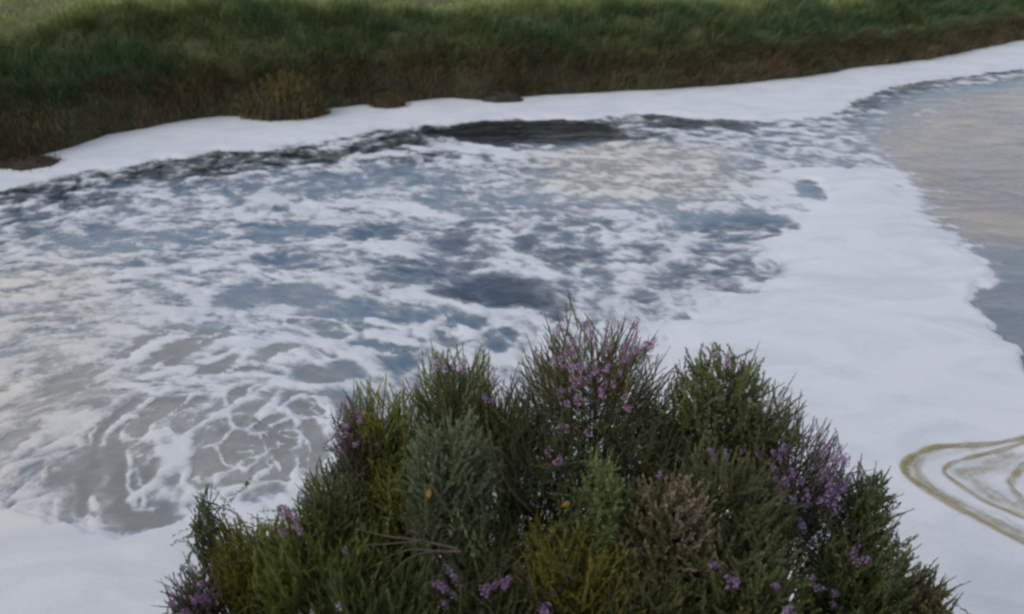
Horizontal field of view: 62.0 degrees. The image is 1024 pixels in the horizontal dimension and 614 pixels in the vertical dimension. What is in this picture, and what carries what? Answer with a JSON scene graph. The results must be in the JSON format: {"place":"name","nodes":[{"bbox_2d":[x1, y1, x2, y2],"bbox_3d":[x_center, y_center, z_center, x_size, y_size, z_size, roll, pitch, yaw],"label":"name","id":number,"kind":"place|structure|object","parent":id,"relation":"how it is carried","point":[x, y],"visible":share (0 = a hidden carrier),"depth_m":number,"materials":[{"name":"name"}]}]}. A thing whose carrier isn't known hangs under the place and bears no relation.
{"place":"outdoors","nodes":[
{"label":"outdoors","id":0,"kind":"place"},
{"bbox_2d":[0,69,1023,534],"bbox_3d":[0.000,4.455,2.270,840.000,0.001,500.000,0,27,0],"label":"water","id":1,"kind":"structure","parent":0,"point":[970,161],"depth_m":13.08,"materials":[{"name":"grey liquid"}]},
{"bbox_2d":[0,150,64,171],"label":"mud clod","id":2,"kind":"object","parent":1,"relation":"on","point":[23,162],"visible":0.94,"depth_m":16.06,"materials":[{"name":"brown soil"}]},
{"bbox_2d":[368,90,411,108],"bbox_3d":[-2.927,-4.925,20.247,1.135,0.492,0.905,0,27,0],"label":"rock","id":3,"kind":"object","parent":1,"relation":"on","point":[386,100],"depth_m":20.14,"materials":[{"name":"brown stone"}]},
{"bbox_2d":[481,87,525,102],"bbox_3d":[-0.208,-5.146,20.729,1.273,0.448,0.856,-9,28,-18],"label":"mud clod","id":4,"kind":"object","parent":1,"relation":"on","point":[504,96],"visible":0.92,"depth_m":20.59,"materials":[{"name":"brown soil"}]},
{"bbox_2d":[0,40,1023,613],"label":"foam","id":5,"kind":"object","parent":1,"relation":"on","point":[866,324],"visible":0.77,"depth_m":10.84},
{"bbox_2d":[901,436,1023,543],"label":"scum streak","id":6,"kind":"object","parent":5,"relation":"on","point":[904,467],"visible":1,"depth_m":7.91,"materials":[{"name":"beige liquid"}]},
{"bbox_2d":[943,442,1023,516],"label":"scum streak","id":7,"kind":"object","parent":5,"relation":"on","point":[969,457],"visible":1,"depth_m":7.94,"materials":[{"name":"beige liquid"}]},
{"bbox_2d":[1007,463,1022,497],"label":"scum streak","id":8,"kind":"object","parent":5,"relation":"on","point":[1016,471],"visible":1,"depth_m":7.83,"materials":[{"name":"beige liquid"}]},
{"bbox_2d":[0,0,1023,160],"bbox_3d":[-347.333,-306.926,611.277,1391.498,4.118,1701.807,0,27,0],"label":"bank","id":9,"kind":"structure","parent":0,"point":[120,127],"depth_m":20.53,"materials":[{"name":"brown soil"}]},
{"bbox_2d":[233,68,331,121],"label":"grass tussock","id":10,"kind":"object","parent":9,"relation":"on","point":[281,95],"depth_m":19.08,"materials":[{"name":"grass"}]},
{"bbox_2d":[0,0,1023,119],"bbox_3d":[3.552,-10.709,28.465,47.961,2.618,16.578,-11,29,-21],"label":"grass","id":11,"kind":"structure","parent":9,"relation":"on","point":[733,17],"depth_m":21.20,"materials":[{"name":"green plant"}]},
{"bbox_2d":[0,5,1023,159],"bbox_3d":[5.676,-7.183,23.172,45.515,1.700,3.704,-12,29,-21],"label":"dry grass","id":12,"kind":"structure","parent":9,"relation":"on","point":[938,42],"depth_m":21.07,"materials":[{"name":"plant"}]},
{"bbox_3d":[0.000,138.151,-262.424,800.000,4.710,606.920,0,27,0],"label":"near bank","id":13,"kind":"structure","parent":0,"visible":0},
{"bbox_2d":[151,546,232,613],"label":"shrub","id":14,"kind":"object","parent":13,"relation":"on","point":[191,602],"visible":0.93,"depth_m":3.23,"materials":[{"name":"green plant"}]},
{"bbox_2d":[185,482,246,613],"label":"shrub","id":15,"kind":"object","parent":13,"relation":"on","point":[197,526],"visible":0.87,"depth_m":3.29,"materials":[{"name":"green plant"}]},
{"bbox_2d":[194,511,303,613],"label":"shrub","id":16,"kind":"object","parent":13,"relation":"on","point":[237,573],"visible":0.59,"depth_m":3.25,"materials":[{"name":"green plant"}]},
{"bbox_2d":[239,490,406,613],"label":"shrub","id":17,"kind":"object","parent":13,"relation":"on","point":[284,573],"visible":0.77,"depth_m":3.16,"materials":[{"name":"green plant"}]},
{"bbox_2d":[292,455,374,593],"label":"shrub","id":18,"kind":"object","parent":13,"relation":"on","point":[346,505],"visible":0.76,"depth_m":3.27,"materials":[{"name":"green plant"}]},
{"bbox_2d":[321,379,395,592],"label":"shrub","id":19,"kind":"object","parent":13,"relation":"on","point":[344,444],"visible":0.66,"depth_m":3.38,"materials":[{"name":"green plant"}]},
{"bbox_2d":[297,537,458,613],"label":"shrub","id":20,"kind":"object","parent":13,"relation":"on","point":[343,602],"visible":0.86,"depth_m":3.10,"materials":[{"name":"green plant"}]},
{"bbox_2d":[338,372,426,585],"bbox_3d":[-0.520,0.842,3.614,0.376,1.254,0.362,0,27,0],"label":"shrub","id":21,"kind":"object","parent":13,"relation":"on","point":[397,417],"visible":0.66,"depth_m":3.41,"materials":[{"name":"green plant"}]},
{"bbox_2d":[351,451,439,601],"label":"shrub","id":22,"kind":"object","parent":13,"relation":"on","point":[396,505],"visible":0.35,"depth_m":3.34,"materials":[{"name":"green plant"}]},
{"bbox_2d":[395,405,504,568],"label":"shrub","id":23,"kind":"object","parent":13,"relation":"on","point":[444,469],"visible":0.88,"depth_m":3.06,"materials":[{"name":"green plant"}]},
{"bbox_2d":[426,488,431,497],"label":"dry leaf","id":24,"kind":"object","parent":23,"relation":"on","point":[428,491],"visible":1,"depth_m":2.95,"materials":[{"name":"orange plant"}]},
{"bbox_2d":[486,409,531,512],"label":"dead branch","id":25,"kind":"object","parent":23,"relation":"attached to","point":[505,481],"visible":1,"depth_m":3.07,"materials":[{"name":"brown plant"}]},
{"bbox_2d":[401,338,508,530],"bbox_3d":[-0.232,0.829,3.778,0.465,1.511,0.397,0,27,0],"label":"shrub","id":26,"kind":"object","parent":13,"relation":"on","point":[466,396],"visible":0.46,"depth_m":3.50,"materials":[{"name":"green plant"}]},
{"bbox_2d":[425,508,529,611],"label":"shrub","id":27,"kind":"object","parent":13,"relation":"on","point":[506,545],"visible":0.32,"depth_m":3.17,"materials":[{"name":"green plant"}]},
{"bbox_2d":[411,539,559,613],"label":"shrub","id":28,"kind":"object","parent":13,"relation":"on","point":[489,601],"visible":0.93,"depth_m":3.04,"materials":[{"name":"green plant"}]},
{"bbox_2d":[458,365,554,553],"bbox_3d":[-0.021,0.863,3.745,0.426,1.319,0.327,0,27,0],"label":"shrub","id":29,"kind":"object","parent":13,"relation":"on","point":[511,421],"visible":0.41,"depth_m":3.52,"materials":[{"name":"green plant"}]},
{"bbox_2d":[475,405,613,570],"bbox_3d":[0.129,0.827,3.519,0.627,1.033,0.496,0,27,0],"label":"shrub","id":30,"kind":"object","parent":13,"relation":"on","point":[558,479],"visible":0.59,"depth_m":3.38,"materials":[{"name":"green plant"}]},
{"bbox_2d":[171,371,970,613],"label":"undergrowth","id":31,"kind":"object","parent":13,"relation":"on","point":[507,521],"visible":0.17,"depth_m":3.33,"materials":[{"name":"green plant"}]},
{"bbox_2d":[355,528,457,549],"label":"dead branch","id":32,"kind":"object","parent":31,"relation":"in","point":[432,543],"visible":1,"depth_m":2.92,"materials":[{"name":"brown plant"}]},
{"bbox_2d":[384,549,460,578],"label":"dead branch","id":33,"kind":"object","parent":31,"relation":"in","point":[428,551],"visible":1,"depth_m":2.91,"materials":[{"name":"brown plant"}]},
{"bbox_2d":[561,500,569,506],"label":"dry leaf","id":34,"kind":"object","parent":31,"relation":"on","point":[566,503],"visible":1,"depth_m":2.92,"materials":[{"name":"orange plant"}]},
{"bbox_2d":[495,514,659,613],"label":"shrub","id":35,"kind":"object","parent":13,"relation":"on","point":[589,588],"visible":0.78,"depth_m":3.08,"materials":[{"name":"green plant"}]},
{"bbox_2d":[511,284,680,584],"bbox_3d":[0.363,0.774,3.778,0.737,1.771,0.537,0,27,0],"label":"shrub","id":36,"kind":"object","parent":13,"relation":"on","point":[616,379],"visible":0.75,"depth_m":3.51,"materials":[{"name":"green plant"}]},
{"bbox_2d":[569,444,632,584],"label":"shrub","id":37,"kind":"object","parent":13,"relation":"on","point":[601,500],"visible":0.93,"depth_m":3.11,"materials":[{"name":"green plant"}]},
{"bbox_2d":[584,403,697,542],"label":"shrub","id":38,"kind":"object","parent":13,"relation":"on","point":[641,468],"visible":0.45,"depth_m":3.43,"materials":[{"name":"green plant"}]},
{"bbox_2d":[592,547,714,613],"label":"shrub","id":39,"kind":"object","parent":13,"relation":"on","point":[650,606],"visible":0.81,"depth_m":3.03,"materials":[{"name":"green plant"}]},
{"bbox_2d":[631,374,700,492],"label":"shrub","id":40,"kind":"object","parent":13,"relation":"on","point":[682,430],"visible":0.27,"depth_m":3.53,"materials":[{"name":"green plant"}]},
{"bbox_2d":[612,452,723,606],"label":"shrub","id":41,"kind":"object","parent":13,"relation":"on","point":[655,521],"visible":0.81,"depth_m":3.09,"materials":[{"name":"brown plant"}]},
{"bbox_2d":[666,341,784,520],"bbox_3d":[0.864,0.823,3.708,0.454,1.557,0.344,0,27,0],"label":"shrub","id":42,"kind":"object","parent":13,"relation":"on","point":[714,399],"visible":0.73,"depth_m":3.44,"materials":[{"name":"green plant"}]},
{"bbox_2d":[649,428,805,602],"bbox_3d":[0.835,0.914,3.352,0.608,0.966,0.472,0,27,0],"label":"shrub","id":43,"kind":"object","parent":13,"relation":"on","point":[740,491],"visible":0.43,"depth_m":3.21,"materials":[{"name":"green plant"}]},
{"bbox_2d":[666,509,824,613],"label":"shrub","id":44,"kind":"object","parent":13,"relation":"on","point":[760,579],"visible":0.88,"depth_m":3.06,"materials":[{"name":"green plant"}]},
{"bbox_2d":[718,373,814,519],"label":"shrub","id":45,"kind":"object","parent":13,"relation":"on","point":[782,425],"visible":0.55,"depth_m":3.41,"materials":[{"name":"green plant"}]},
{"bbox_2d":[727,416,873,587],"bbox_3d":[1.147,1.014,3.557,0.609,1.209,0.461,0,27,0],"label":"shrub","id":46,"kind":"object","parent":13,"relation":"on","point":[817,482],"visible":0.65,"depth_m":3.38,"materials":[{"name":"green plant"}]},
{"bbox_2d":[779,513,931,613],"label":"shrub","id":47,"kind":"object","parent":13,"relation":"on","point":[878,590],"visible":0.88,"depth_m":3.29,"materials":[{"name":"green plant"}]},
{"bbox_2d":[806,453,914,613],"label":"shrub","id":48,"kind":"object","parent":13,"relation":"on","point":[866,502],"visible":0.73,"depth_m":3.36,"materials":[{"name":"green plant"}]},
{"bbox_2d":[895,557,970,613],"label":"shrub","id":49,"kind":"object","parent":13,"relation":"on","point":[930,598],"visible":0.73,"depth_m":3.35,"materials":[{"name":"green plant"}]}
]}

